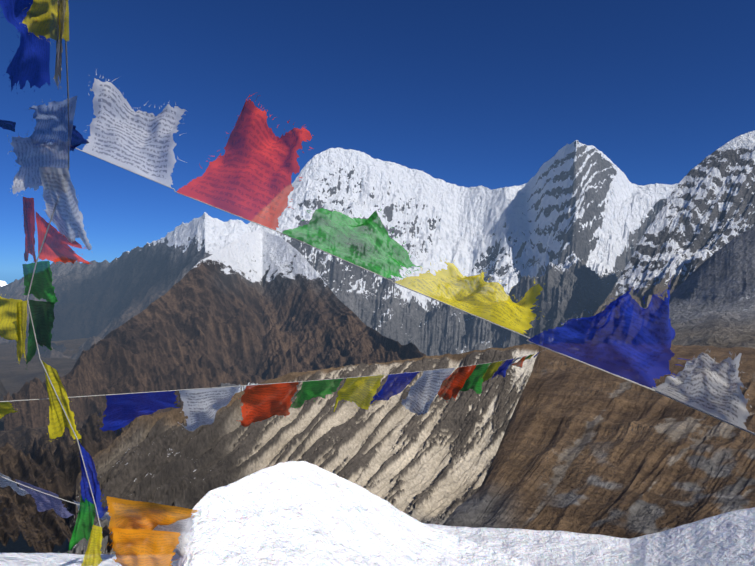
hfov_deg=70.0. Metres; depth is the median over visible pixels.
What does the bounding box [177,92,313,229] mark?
big red prayer flag
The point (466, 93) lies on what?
sky
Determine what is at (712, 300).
mountain slope
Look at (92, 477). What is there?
blue prayer flag bunch
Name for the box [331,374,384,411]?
small yellow prayer flag
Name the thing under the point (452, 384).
small red prayer flag
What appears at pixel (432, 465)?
mountain ridge
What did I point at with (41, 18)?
yellow prayer flag bunch
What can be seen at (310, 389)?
small prayer flag
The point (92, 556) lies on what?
yellow prayer flag bunch
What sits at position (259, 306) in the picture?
dark peak
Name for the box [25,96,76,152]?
prayer flag
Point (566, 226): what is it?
mountain range
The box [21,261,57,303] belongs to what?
green prayer flag bunch
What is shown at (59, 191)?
white prayer flag bunch
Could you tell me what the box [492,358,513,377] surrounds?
small blue prayer flag
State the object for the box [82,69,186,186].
big white prayer flag
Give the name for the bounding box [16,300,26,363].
yellow prayer flag bunch
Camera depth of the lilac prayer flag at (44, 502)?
1.75 m
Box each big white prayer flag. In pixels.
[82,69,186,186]
[652,350,750,428]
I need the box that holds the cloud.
[0,280,7,286]
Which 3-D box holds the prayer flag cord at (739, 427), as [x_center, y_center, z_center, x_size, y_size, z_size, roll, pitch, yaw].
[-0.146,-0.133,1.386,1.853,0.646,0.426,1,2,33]
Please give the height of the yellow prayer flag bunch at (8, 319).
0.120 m
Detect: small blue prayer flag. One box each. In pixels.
[100,391,179,431]
[370,372,418,403]
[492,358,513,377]
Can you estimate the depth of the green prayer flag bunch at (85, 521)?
1.36 m
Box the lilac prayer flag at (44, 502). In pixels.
[15,479,73,517]
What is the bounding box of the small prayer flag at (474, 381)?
[460,363,490,394]
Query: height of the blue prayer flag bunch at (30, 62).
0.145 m
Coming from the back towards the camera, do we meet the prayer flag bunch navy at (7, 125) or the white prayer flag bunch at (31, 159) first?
the white prayer flag bunch at (31, 159)
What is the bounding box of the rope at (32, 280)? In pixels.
[27,41,100,526]
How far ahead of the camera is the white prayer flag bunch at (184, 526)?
1.47 m
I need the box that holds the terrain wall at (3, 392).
[0,380,7,430]
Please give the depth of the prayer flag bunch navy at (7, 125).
0.98 m
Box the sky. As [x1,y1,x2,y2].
[0,0,754,283]
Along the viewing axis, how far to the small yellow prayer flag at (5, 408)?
1.24 m
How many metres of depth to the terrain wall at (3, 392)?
3315.77 m
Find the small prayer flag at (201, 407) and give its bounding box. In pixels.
[178,385,241,430]
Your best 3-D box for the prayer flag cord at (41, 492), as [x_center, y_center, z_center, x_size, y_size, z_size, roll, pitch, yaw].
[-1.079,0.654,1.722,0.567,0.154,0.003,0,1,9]
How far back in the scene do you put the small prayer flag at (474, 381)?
5.68 m
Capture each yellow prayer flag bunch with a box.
[0,294,21,340]
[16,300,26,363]
[19,0,68,43]
[42,361,80,441]
[81,525,102,565]
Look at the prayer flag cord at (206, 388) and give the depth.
1.73 m
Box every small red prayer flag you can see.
[236,382,298,426]
[437,365,475,400]
[512,356,525,367]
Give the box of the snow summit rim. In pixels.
[0,507,754,565]
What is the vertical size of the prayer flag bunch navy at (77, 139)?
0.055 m
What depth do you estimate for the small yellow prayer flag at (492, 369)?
6.27 m
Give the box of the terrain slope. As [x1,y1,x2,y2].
[443,344,754,538]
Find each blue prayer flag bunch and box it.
[0,0,50,91]
[79,442,107,521]
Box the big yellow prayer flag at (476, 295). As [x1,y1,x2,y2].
[395,257,543,333]
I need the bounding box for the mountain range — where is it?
[221,140,678,392]
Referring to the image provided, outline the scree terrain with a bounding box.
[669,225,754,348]
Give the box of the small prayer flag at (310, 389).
[290,379,342,408]
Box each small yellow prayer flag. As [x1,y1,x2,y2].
[0,402,17,418]
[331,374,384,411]
[482,361,502,381]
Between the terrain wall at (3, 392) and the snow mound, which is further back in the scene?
the terrain wall at (3, 392)
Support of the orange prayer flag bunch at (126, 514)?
attached to the rope at (32, 280)
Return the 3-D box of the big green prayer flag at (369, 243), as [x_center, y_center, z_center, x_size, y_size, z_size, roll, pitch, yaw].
[-0.067,-0.120,1.682,0.422,0.231,0.220,1,2,24]
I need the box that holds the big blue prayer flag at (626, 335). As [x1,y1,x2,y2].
[528,273,692,387]
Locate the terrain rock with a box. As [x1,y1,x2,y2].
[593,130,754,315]
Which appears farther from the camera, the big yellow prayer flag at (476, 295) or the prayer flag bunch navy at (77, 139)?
the big yellow prayer flag at (476, 295)
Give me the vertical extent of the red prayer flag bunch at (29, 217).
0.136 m
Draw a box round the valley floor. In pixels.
[0,338,88,552]
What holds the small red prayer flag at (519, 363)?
attached to the prayer flag cord at (206, 388)
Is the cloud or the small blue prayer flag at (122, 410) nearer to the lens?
the small blue prayer flag at (122, 410)
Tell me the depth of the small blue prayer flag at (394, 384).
3.70 m
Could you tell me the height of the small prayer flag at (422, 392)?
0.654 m
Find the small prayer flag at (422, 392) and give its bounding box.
[398,368,454,415]
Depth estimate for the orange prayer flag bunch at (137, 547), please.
1.37 m
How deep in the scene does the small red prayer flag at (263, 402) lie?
2.20 m
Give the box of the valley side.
[0,412,132,552]
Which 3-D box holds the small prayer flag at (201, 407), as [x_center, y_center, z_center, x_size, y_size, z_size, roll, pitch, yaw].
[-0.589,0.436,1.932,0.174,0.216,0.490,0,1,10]
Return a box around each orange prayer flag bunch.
[106,496,198,547]
[110,527,180,565]
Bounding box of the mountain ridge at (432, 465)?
[58,344,539,554]
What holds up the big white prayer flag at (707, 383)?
attached to the prayer flag cord at (739, 427)
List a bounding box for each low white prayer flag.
[0,473,28,495]
[73,500,110,520]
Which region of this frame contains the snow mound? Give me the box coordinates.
[171,461,532,565]
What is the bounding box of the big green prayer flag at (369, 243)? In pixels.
[282,208,420,279]
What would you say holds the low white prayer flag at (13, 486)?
hanging from the prayer flag cord at (41, 492)
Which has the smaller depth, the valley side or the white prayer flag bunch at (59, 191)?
the white prayer flag bunch at (59, 191)
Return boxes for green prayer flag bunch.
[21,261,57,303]
[68,496,95,552]
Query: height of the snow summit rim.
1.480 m
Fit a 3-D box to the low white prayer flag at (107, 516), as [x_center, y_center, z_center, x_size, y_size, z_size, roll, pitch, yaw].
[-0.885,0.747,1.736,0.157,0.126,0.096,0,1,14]
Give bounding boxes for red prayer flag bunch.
[22,197,36,262]
[36,212,91,263]
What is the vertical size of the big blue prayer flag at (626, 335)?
0.216 m
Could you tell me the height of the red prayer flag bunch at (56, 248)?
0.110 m
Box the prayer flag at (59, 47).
[53,0,67,89]
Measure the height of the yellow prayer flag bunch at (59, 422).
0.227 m
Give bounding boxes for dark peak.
[3,229,425,430]
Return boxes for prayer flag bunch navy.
[0,120,15,131]
[70,123,88,150]
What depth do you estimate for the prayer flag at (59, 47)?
0.85 m
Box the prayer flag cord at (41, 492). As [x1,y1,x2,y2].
[0,476,108,513]
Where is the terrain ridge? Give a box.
[0,212,252,358]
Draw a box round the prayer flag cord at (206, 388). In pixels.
[0,353,534,401]
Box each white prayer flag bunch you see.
[9,133,68,195]
[39,167,92,252]
[153,515,194,556]
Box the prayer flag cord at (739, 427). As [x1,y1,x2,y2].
[75,148,754,434]

